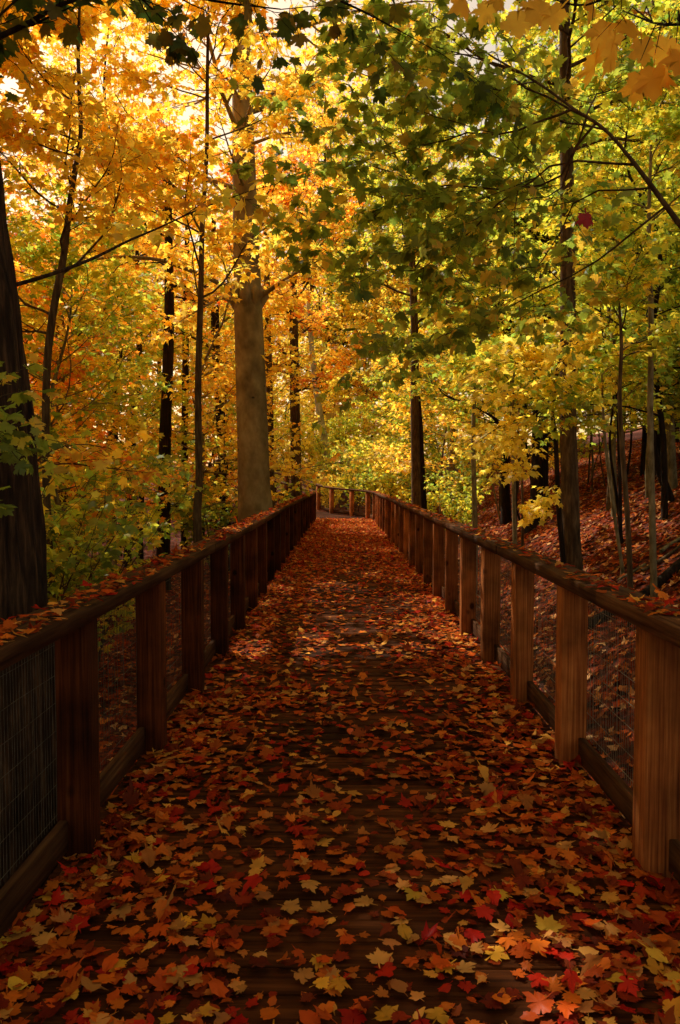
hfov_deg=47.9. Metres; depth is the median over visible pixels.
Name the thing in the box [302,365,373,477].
maple tree
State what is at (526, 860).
fallen leaf
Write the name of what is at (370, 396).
maple tree
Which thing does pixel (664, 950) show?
fallen leaf
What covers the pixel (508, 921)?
fallen leaf
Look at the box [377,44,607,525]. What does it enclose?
maple tree
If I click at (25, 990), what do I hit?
fallen leaf
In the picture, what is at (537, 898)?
fallen leaf
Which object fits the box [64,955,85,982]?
fallen leaf
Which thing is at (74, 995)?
fallen leaf
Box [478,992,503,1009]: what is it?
fallen leaf
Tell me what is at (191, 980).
fallen leaf
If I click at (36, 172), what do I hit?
maple tree
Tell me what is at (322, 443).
leafy shrub
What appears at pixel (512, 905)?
fallen leaf
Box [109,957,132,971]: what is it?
fallen leaf
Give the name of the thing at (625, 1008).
fallen leaf
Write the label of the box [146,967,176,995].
fallen leaf
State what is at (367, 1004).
fallen leaf
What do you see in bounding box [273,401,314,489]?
leafy shrub
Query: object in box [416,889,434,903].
fallen leaf
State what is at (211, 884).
fallen leaf
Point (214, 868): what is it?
fallen leaf
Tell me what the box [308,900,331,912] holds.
fallen leaf
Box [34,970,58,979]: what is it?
fallen leaf
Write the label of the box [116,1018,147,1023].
fallen leaf
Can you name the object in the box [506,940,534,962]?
fallen leaf
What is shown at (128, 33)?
maple tree
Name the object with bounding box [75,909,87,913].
fallen leaf
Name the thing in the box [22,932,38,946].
fallen leaf
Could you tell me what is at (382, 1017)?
fallen leaf
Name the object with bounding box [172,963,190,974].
fallen leaf
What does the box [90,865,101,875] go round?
fallen leaf
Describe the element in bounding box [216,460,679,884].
boardwalk railing
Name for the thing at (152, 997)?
fallen leaf
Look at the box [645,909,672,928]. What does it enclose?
fallen leaf
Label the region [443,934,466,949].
fallen leaf
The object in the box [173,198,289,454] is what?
maple tree
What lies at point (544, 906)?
fallen leaf
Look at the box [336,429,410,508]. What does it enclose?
leafy shrub
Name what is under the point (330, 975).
fallen leaf
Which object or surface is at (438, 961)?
fallen leaf
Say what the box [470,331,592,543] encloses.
maple sapling
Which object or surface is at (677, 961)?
fallen leaf
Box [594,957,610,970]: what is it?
fallen leaf
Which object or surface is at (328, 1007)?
fallen leaf
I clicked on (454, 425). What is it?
maple tree
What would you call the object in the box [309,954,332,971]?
fallen leaf
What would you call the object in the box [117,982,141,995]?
fallen leaf
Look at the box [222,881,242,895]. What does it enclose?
fallen leaf
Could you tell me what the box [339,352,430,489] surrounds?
maple tree
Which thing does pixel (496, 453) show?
maple sapling
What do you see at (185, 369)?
maple tree
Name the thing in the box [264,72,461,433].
maple tree
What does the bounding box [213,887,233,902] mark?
fallen leaf
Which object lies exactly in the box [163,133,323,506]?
maple tree
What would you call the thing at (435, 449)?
leafy shrub
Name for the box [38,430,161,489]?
maple sapling
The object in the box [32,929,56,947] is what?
fallen leaf
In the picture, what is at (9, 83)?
sky
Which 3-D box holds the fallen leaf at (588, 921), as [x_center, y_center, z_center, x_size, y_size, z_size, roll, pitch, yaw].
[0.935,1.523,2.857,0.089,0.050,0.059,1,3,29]
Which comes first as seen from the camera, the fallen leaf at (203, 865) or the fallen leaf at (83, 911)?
the fallen leaf at (83, 911)
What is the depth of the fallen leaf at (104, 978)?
2.55 m
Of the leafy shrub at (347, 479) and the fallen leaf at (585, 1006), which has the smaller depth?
the fallen leaf at (585, 1006)
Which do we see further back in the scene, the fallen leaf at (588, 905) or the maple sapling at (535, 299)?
the maple sapling at (535, 299)
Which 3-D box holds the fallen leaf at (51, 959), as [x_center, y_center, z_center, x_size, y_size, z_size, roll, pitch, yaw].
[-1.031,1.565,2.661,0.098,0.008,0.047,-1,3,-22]
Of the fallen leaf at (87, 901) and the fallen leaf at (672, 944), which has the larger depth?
the fallen leaf at (87, 901)
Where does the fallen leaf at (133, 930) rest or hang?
on the boardwalk
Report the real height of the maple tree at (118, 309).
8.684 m
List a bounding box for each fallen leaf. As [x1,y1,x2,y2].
[0,936,11,947]
[0,936,28,956]
[0,959,14,971]
[0,979,5,989]
[0,993,9,1008]
[0,1002,23,1021]
[0,1008,13,1023]
[1,929,34,939]
[1,985,21,1007]
[2,968,24,988]
[5,959,26,974]
[7,966,37,986]
[8,976,29,991]
[9,1015,29,1023]
[15,966,36,976]
[17,985,34,998]
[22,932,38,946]
[29,922,45,935]
[30,956,57,966]
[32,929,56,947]
[33,954,58,963]
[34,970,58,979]
[35,936,61,955]
[38,895,51,900]
[38,999,66,1023]
[39,998,63,1007]
[43,885,66,909]
[49,906,70,922]
[50,947,71,955]
[51,928,76,949]
[53,988,77,998]
[56,860,80,875]
[58,983,80,1001]
[59,962,74,971]
[61,969,83,1000]
[62,914,89,932]
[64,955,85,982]
[72,890,95,899]
[72,903,95,917]
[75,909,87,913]
[76,1013,89,1023]
[77,899,96,904]
[77,972,107,990]
[81,998,99,1014]
[84,947,110,957]
[85,947,98,960]
[89,1011,113,1023]
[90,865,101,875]
[92,971,115,984]
[94,898,117,910]
[95,967,120,982]
[102,946,122,972]
[106,988,119,1007]
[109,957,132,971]
[109,995,129,1011]
[110,902,134,920]
[111,876,133,887]
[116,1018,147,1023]
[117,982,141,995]
[120,923,144,936]
[122,941,144,955]
[124,855,141,862]
[125,910,136,915]
[126,1019,153,1023]
[128,933,144,939]
[130,942,146,952]
[135,929,145,940]
[136,978,153,991]
[138,991,160,1009]
[140,999,163,1011]
[146,922,169,937]
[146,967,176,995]
[154,874,169,882]
[155,967,173,975]
[158,1012,177,1023]
[159,992,179,1009]
[164,970,186,988]
[166,905,179,917]
[167,914,186,928]
[172,870,197,876]
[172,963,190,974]
[176,954,198,965]
[179,936,198,946]
[179,972,209,985]
[181,913,196,927]
[183,964,198,976]
[185,955,198,964]
[185,1008,212,1016]
[186,997,200,1013]
[189,881,207,894]
[193,974,210,989]
[194,1002,219,1016]
[195,862,209,870]
[195,913,222,929]
[197,934,209,948]
[198,878,216,889]
[203,859,221,874]
[204,936,218,948]
[207,973,228,997]
[208,936,227,944]
[209,959,230,962]
[212,979,238,1000]
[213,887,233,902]
[214,1011,233,1023]
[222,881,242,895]
[225,878,241,885]
[225,1013,248,1023]
[227,979,245,990]
[229,939,242,949]
[232,890,254,909]
[242,870,264,894]
[245,849,260,857]
[249,955,271,967]
[255,891,273,899]
[258,907,281,916]
[260,1005,279,1019]
[268,917,279,926]
[269,923,292,936]
[279,898,301,913]
[291,967,315,983]
[292,851,308,860]
[298,880,320,893]
[299,1009,320,1023]
[300,923,320,937]
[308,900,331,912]
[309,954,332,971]
[309,976,329,988]
[314,1005,337,1023]
[315,970,339,978]
[316,955,332,962]
[317,1001,334,1015]
[319,972,332,990]
[327,972,350,992]
[331,949,348,961]
[335,883,357,895]
[336,1008,367,1023]
[340,931,355,944]
[353,996,372,1013]
[354,895,375,906]
[358,999,372,1009]
[365,947,392,967]
[374,1015,390,1020]
[375,947,393,961]
[375,966,396,976]
[375,1005,398,1019]
[378,938,401,949]
[385,906,406,914]
[390,916,411,924]
[390,979,407,996]
[391,1009,411,1023]
[398,919,411,939]
[402,957,423,967]
[403,886,425,900]
[409,991,425,1001]
[411,1009,429,1023]
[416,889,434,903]
[418,921,437,944]
[424,1007,448,1023]
[428,937,441,954]
[430,855,454,870]
[431,953,451,969]
[434,959,456,973]
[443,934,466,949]
[444,849,461,855]
[444,1019,454,1023]
[445,927,468,951]
[446,945,467,957]
[454,960,476,972]
[456,890,475,902]
[459,928,485,943]
[460,839,470,843]
[464,1017,483,1023]
[473,899,489,906]
[473,900,495,922]
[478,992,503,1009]
[483,858,506,867]
[484,944,508,961]
[486,878,502,889]
[486,885,501,905]
[487,886,511,900]
[490,919,516,931]
[492,856,505,862]
[492,993,515,1003]
[496,937,523,949]
[505,913,515,930]
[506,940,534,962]
[507,899,525,910]
[507,929,528,941]
[509,876,522,889]
[509,908,532,918]
[511,871,533,889]
[511,938,530,949]
[516,854,536,866]
[520,1011,542,1020]
[522,887,542,897]
[522,990,554,1013]
[525,892,546,902]
[526,938,549,956]
[526,971,549,987]
[531,897,553,909]
[535,914,564,936]
[536,989,560,999]
[541,947,559,955]
[541,974,565,998]
[544,932,573,948]
[545,898,563,907]
[548,942,560,951]
[551,938,574,950]
[552,938,570,952]
[552,1011,578,1023]
[554,951,574,965]
[555,1001,579,1018]
[557,975,587,990]
[557,1019,572,1023]
[558,894,580,905]
[559,976,578,990]
[561,963,581,993]
[561,988,583,1003]
[565,883,584,898]
[573,946,598,954]
[575,987,596,1001]
[575,1000,594,1012]
[579,901,595,910]
[579,952,605,977]
[580,918,601,925]
[580,964,604,977]
[582,944,603,952]
[593,1000,611,1010]
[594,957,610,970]
[594,979,613,994]
[597,991,619,1006]
[600,1003,614,1013]
[604,940,628,945]
[605,972,632,982]
[614,885,632,891]
[614,906,632,920]
[614,924,630,933]
[614,990,643,1002]
[615,1004,635,1012]
[616,902,634,914]
[617,880,633,886]
[617,968,645,977]
[617,969,645,996]
[621,930,647,939]
[623,932,638,946]
[625,917,649,934]
[627,952,641,965]
[627,966,642,976]
[630,972,648,980]
[632,978,645,989]
[637,913,663,932]
[638,933,658,945]
[639,942,668,962]
[644,954,664,976]
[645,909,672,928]
[647,872,663,888]
[649,934,675,941]
[654,980,671,986]
[656,933,679,953]
[657,988,676,1009]
[658,947,670,955]
[659,974,679,992]
[662,996,679,1016]
[664,971,679,990]
[665,912,674,920]
[669,933,679,940]
[673,958,679,964]
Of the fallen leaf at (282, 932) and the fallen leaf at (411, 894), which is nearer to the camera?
the fallen leaf at (282, 932)
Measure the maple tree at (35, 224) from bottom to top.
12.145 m
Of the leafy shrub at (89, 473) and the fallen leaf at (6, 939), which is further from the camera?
the leafy shrub at (89, 473)
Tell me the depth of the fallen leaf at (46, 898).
3.02 m
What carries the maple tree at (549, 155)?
on the ground
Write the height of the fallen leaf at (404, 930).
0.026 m
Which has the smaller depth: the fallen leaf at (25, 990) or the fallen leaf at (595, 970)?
the fallen leaf at (25, 990)
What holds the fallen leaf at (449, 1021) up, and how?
on the boardwalk
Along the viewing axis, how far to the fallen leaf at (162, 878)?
3.19 m
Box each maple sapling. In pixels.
[0,0,165,599]
[0,352,80,517]
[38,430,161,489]
[68,0,324,543]
[443,306,647,563]
[446,334,520,579]
[448,0,679,107]
[463,337,513,521]
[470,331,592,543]
[476,306,536,526]
[476,399,530,471]
[493,257,558,546]
[512,357,531,481]
[528,335,679,574]
[535,269,577,353]
[548,106,679,597]
[559,257,645,542]
[570,208,679,626]
[582,333,607,485]
[584,384,628,493]
[587,409,592,483]
[590,386,633,480]
[603,298,653,476]
[607,319,679,544]
[627,277,679,497]
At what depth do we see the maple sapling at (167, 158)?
10.17 m
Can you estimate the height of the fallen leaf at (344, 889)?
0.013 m
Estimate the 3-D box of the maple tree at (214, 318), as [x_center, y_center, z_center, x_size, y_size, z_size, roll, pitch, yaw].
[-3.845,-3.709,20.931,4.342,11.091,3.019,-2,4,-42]
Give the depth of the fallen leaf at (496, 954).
2.70 m
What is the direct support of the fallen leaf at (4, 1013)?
on the fallen leaf at (4, 1002)
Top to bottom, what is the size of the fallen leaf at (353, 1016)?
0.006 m
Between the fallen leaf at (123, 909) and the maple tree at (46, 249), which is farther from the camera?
the maple tree at (46, 249)
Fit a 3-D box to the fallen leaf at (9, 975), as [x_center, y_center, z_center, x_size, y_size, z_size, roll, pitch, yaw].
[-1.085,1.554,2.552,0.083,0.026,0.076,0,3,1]
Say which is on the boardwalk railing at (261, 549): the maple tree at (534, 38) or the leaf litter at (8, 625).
the leaf litter at (8, 625)
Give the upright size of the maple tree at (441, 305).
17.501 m
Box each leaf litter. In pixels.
[0,490,679,645]
[0,516,679,1023]
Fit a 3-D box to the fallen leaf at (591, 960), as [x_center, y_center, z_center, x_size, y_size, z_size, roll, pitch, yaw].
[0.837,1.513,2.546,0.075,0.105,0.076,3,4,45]
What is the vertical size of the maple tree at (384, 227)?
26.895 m
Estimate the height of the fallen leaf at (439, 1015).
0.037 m
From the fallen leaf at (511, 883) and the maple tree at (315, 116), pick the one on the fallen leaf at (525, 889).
the fallen leaf at (511, 883)
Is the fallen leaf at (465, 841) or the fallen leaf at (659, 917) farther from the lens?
the fallen leaf at (465, 841)
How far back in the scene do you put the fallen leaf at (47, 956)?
2.68 m
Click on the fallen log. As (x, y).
(665, 576)
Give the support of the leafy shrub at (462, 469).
on the ground
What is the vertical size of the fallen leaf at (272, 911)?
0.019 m
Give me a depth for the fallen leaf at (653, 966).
2.63 m
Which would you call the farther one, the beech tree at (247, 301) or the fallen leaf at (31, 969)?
the beech tree at (247, 301)
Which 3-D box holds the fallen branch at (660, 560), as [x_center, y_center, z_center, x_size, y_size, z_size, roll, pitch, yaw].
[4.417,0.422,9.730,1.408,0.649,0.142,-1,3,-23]
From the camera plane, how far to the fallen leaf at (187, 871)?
3.24 m
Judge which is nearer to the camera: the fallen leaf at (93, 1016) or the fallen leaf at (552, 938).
the fallen leaf at (93, 1016)
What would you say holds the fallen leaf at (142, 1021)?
on the boardwalk
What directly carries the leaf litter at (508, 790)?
on the boardwalk
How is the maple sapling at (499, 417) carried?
on the ground
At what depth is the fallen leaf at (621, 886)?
3.14 m
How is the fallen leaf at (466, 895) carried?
on the boardwalk
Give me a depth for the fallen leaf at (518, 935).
2.80 m
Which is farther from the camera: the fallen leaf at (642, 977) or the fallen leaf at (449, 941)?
the fallen leaf at (449, 941)
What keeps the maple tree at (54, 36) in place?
on the ground
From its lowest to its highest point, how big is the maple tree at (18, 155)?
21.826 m
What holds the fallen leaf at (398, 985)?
on the boardwalk
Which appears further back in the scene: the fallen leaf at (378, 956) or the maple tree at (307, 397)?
the maple tree at (307, 397)
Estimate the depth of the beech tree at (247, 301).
14.57 m
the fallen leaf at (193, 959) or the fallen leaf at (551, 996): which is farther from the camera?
the fallen leaf at (193, 959)
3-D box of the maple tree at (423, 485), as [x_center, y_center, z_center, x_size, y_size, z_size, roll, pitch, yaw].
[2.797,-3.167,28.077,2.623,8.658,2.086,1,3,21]
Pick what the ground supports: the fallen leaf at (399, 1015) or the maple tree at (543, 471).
the maple tree at (543, 471)
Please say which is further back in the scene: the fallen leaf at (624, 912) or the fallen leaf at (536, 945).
the fallen leaf at (624, 912)
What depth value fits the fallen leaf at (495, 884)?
3.14 m
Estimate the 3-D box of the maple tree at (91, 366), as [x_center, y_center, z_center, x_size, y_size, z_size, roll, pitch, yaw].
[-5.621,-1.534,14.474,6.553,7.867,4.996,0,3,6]
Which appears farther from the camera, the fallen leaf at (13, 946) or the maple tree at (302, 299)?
the maple tree at (302, 299)
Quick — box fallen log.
[588,558,679,628]
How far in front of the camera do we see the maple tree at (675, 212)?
20.38 m
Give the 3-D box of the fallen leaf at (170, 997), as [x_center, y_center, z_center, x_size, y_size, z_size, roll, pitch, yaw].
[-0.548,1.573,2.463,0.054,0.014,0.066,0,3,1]
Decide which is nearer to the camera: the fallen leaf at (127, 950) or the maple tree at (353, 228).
the fallen leaf at (127, 950)
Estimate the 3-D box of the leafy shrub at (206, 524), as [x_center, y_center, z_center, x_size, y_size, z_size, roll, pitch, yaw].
[-3.389,0.253,20.114,3.197,3.408,3.275,1,3,15]
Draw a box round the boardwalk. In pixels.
[0,481,679,1023]
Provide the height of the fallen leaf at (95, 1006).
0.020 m
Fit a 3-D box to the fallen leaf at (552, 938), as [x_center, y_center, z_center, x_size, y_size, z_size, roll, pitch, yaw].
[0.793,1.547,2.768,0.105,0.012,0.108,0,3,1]
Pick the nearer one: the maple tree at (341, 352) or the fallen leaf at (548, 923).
the fallen leaf at (548, 923)
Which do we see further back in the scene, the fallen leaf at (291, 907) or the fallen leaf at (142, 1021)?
the fallen leaf at (291, 907)
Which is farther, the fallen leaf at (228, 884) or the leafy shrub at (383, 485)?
the leafy shrub at (383, 485)
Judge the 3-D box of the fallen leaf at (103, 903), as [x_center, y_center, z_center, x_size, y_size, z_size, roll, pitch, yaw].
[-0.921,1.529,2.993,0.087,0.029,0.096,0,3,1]
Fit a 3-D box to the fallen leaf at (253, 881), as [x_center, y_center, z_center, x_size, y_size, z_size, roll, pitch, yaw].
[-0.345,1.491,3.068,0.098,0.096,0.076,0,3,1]
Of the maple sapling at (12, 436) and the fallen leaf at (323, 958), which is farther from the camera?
the maple sapling at (12, 436)
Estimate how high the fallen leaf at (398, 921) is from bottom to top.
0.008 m
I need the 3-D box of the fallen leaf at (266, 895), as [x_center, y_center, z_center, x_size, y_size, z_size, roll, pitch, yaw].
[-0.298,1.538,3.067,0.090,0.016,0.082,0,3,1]
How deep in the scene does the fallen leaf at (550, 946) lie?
2.73 m
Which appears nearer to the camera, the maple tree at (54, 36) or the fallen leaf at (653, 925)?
the fallen leaf at (653, 925)
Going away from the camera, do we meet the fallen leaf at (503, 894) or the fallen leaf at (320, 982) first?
the fallen leaf at (320, 982)
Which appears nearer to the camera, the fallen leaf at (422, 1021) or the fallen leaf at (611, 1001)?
the fallen leaf at (422, 1021)
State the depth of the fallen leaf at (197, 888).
3.12 m
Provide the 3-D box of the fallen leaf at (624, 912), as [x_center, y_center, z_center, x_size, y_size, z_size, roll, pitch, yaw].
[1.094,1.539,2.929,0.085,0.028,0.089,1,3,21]
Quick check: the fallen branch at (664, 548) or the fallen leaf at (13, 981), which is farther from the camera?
the fallen branch at (664, 548)
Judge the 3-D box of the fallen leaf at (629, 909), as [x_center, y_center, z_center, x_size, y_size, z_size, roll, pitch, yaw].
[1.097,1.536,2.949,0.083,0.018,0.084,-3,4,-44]
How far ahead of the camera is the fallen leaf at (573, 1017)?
2.38 m
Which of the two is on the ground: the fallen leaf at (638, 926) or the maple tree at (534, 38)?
the maple tree at (534, 38)
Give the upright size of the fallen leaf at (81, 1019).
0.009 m
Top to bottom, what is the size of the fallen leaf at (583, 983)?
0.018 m
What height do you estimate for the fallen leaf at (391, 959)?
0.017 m
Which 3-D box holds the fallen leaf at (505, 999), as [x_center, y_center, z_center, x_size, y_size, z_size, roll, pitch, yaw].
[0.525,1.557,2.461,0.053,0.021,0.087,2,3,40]
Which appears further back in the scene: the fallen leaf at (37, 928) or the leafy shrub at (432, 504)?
the leafy shrub at (432, 504)
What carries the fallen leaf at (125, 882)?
on the boardwalk
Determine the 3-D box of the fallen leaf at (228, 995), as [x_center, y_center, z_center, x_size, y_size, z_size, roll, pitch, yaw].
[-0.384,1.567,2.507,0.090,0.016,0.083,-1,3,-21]
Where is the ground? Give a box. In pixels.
[3,426,679,935]
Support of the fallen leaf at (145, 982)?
on the boardwalk
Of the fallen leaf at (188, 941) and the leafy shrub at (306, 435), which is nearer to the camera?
the fallen leaf at (188, 941)
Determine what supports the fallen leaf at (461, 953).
on the boardwalk
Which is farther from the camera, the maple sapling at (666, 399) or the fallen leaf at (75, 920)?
the maple sapling at (666, 399)
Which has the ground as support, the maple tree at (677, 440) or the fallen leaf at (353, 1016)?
the maple tree at (677, 440)
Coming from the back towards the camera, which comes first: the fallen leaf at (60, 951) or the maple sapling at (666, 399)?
the maple sapling at (666, 399)
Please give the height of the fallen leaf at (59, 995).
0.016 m
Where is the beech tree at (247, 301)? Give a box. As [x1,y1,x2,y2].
[13,0,450,522]
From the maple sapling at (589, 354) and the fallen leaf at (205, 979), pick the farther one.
the maple sapling at (589, 354)
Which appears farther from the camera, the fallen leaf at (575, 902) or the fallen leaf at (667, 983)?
the fallen leaf at (575, 902)
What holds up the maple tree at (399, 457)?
on the ground
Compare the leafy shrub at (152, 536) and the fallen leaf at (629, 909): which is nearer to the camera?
the fallen leaf at (629, 909)
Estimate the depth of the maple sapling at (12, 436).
3.56 m
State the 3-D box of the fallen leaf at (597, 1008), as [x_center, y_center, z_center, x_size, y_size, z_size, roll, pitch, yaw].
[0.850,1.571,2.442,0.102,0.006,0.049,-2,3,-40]
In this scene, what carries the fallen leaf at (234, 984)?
on the boardwalk
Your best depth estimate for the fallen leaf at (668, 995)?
2.47 m
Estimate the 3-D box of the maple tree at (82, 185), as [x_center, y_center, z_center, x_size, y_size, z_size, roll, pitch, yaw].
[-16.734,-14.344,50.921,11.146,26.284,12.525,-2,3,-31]
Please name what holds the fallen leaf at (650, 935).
on the boardwalk
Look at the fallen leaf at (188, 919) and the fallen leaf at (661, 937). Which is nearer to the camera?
the fallen leaf at (661, 937)
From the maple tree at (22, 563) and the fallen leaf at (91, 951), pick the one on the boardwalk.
the fallen leaf at (91, 951)
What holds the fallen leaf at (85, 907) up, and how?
on the boardwalk
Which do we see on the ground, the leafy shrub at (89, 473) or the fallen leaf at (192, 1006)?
the leafy shrub at (89, 473)
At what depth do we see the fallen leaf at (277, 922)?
2.88 m
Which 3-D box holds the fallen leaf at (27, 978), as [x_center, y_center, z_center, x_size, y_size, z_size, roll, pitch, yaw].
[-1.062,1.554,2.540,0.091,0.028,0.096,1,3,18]
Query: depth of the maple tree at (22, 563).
4.12 m
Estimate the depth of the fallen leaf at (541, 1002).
2.42 m
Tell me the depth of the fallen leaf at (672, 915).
2.92 m
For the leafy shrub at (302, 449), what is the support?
on the ground
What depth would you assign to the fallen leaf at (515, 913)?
2.94 m
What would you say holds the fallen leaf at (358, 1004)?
on the boardwalk
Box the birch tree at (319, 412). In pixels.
[279,245,338,503]
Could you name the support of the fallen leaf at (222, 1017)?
on the boardwalk
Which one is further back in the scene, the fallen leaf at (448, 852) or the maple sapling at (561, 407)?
the maple sapling at (561, 407)
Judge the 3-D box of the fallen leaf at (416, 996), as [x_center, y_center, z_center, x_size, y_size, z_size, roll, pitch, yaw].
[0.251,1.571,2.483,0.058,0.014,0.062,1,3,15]
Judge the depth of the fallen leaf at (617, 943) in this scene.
2.74 m
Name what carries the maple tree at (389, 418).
on the ground
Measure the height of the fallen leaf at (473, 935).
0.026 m
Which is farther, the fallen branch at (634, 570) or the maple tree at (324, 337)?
the maple tree at (324, 337)
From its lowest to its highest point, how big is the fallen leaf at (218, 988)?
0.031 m
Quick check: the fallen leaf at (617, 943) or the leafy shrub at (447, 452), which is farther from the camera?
the leafy shrub at (447, 452)
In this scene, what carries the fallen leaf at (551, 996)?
on the boardwalk
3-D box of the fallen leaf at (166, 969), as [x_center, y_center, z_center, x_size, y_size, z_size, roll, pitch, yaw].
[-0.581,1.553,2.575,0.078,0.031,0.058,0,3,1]
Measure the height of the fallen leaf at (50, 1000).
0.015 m
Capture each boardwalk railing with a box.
[0,462,315,937]
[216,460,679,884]
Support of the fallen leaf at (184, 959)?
on the boardwalk
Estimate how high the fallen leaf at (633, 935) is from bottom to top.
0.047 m
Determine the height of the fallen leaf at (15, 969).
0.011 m
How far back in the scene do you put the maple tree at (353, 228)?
48.56 m
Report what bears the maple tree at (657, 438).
on the ground
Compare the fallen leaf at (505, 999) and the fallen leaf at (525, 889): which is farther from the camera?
the fallen leaf at (525, 889)
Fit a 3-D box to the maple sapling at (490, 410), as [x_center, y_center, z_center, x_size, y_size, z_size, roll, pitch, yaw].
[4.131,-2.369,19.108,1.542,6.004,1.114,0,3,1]
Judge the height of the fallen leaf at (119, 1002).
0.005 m
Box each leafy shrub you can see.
[30,384,103,585]
[34,380,77,449]
[34,408,153,578]
[37,428,149,597]
[42,464,113,527]
[45,455,163,601]
[47,475,206,660]
[144,471,237,564]
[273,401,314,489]
[274,409,330,492]
[274,412,358,490]
[300,413,379,502]
[309,467,350,512]
[327,431,386,511]
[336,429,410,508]
[353,398,441,492]
[357,437,430,499]
[371,419,449,498]
[394,477,444,512]
[423,465,496,540]
[424,451,491,523]
[439,432,499,500]
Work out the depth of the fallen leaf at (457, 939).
2.75 m
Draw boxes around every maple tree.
[0,0,135,47]
[0,0,522,133]
[0,8,73,138]
[0,70,88,335]
[0,161,335,905]
[2,0,67,56]
[2,143,108,427]
[4,149,221,591]
[6,208,85,422]
[7,208,236,565]
[12,223,219,539]
[13,2,233,541]
[14,218,128,592]
[22,62,176,421]
[28,232,237,564]
[34,173,391,508]
[35,402,93,549]
[41,290,204,555]
[43,97,144,442]
[43,111,232,547]
[82,98,232,591]
[85,131,228,462]
[107,197,190,566]
[119,181,287,570]
[129,156,273,548]
[138,312,325,532]
[144,361,277,534]
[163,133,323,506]
[171,258,303,466]
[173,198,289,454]
[214,247,352,449]
[216,144,368,496]
[221,0,679,433]
[223,4,403,464]
[231,59,443,416]
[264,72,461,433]
[264,332,340,481]
[272,142,421,479]
[272,183,393,400]
[277,295,384,444]
[288,0,497,506]
[300,338,384,475]
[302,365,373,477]
[306,222,454,419]
[306,276,444,478]
[307,406,375,507]
[309,0,679,570]
[336,126,436,412]
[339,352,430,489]
[343,352,458,496]
[346,115,531,511]
[352,358,460,496]
[354,124,475,484]
[358,316,485,513]
[369,303,471,495]
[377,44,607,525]
[379,153,679,515]
[383,217,495,451]
[390,306,444,508]
[397,105,666,532]
[408,0,679,520]
[427,274,560,512]
[430,2,664,309]
[435,0,679,379]
[437,295,607,492]
[462,80,679,510]
[473,131,673,418]
[481,81,592,459]
[510,150,679,476]
[557,0,679,301]
[557,144,679,516]
[589,0,679,489]
[596,316,679,502]
[598,282,679,475]
[603,257,679,385]
[608,14,679,442]
[639,160,679,347]
[653,149,679,349]
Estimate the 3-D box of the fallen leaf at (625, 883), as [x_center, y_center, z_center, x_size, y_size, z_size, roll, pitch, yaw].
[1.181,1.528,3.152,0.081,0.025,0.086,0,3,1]
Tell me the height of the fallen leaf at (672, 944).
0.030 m
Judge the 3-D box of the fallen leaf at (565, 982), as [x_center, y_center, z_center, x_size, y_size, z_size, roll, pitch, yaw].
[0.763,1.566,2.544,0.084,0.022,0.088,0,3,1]
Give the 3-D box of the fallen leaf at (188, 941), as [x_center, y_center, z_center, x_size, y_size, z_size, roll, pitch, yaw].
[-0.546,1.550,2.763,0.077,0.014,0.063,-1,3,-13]
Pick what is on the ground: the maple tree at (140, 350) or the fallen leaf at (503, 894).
the maple tree at (140, 350)
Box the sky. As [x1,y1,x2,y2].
[0,0,669,465]
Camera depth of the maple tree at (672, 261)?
14.80 m
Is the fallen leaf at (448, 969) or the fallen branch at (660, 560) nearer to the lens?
the fallen leaf at (448, 969)
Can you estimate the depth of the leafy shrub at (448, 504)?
23.85 m
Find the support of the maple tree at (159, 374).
on the ground
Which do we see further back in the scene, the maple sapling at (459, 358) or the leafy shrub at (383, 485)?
the leafy shrub at (383, 485)
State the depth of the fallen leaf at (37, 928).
2.86 m
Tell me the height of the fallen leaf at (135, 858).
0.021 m
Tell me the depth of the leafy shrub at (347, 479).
36.73 m
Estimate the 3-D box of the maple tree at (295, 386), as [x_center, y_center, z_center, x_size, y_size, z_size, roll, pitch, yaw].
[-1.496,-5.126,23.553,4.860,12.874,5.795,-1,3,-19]
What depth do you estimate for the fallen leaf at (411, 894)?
3.05 m
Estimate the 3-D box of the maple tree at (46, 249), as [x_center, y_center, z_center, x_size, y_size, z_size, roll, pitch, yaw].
[-4.869,-1.689,12.348,7.024,8.230,5.795,2,3,32]
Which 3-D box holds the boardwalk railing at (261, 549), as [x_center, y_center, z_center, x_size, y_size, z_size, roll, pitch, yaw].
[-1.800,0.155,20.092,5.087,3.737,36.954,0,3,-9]
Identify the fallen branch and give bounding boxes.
[588,563,645,603]
[641,545,679,571]
[659,519,679,552]
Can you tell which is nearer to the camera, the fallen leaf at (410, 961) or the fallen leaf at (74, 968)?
the fallen leaf at (74, 968)
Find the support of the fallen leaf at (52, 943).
on the boardwalk
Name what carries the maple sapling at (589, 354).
on the ground
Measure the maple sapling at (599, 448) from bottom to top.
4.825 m
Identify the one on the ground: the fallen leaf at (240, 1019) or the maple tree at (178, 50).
the maple tree at (178, 50)
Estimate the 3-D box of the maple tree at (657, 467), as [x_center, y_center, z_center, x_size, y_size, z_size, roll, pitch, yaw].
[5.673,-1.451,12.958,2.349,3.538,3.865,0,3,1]
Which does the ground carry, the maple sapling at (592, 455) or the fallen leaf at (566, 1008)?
the maple sapling at (592, 455)
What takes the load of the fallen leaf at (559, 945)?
on the boardwalk
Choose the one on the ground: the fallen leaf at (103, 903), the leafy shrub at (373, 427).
the leafy shrub at (373, 427)
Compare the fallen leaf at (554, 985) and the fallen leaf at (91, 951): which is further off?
the fallen leaf at (91, 951)
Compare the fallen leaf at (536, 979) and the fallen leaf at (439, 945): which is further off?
the fallen leaf at (439, 945)
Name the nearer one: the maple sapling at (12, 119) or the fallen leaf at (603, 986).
the fallen leaf at (603, 986)
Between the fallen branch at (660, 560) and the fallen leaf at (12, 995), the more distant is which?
the fallen branch at (660, 560)
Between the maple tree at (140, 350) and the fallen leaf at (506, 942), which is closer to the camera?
the fallen leaf at (506, 942)

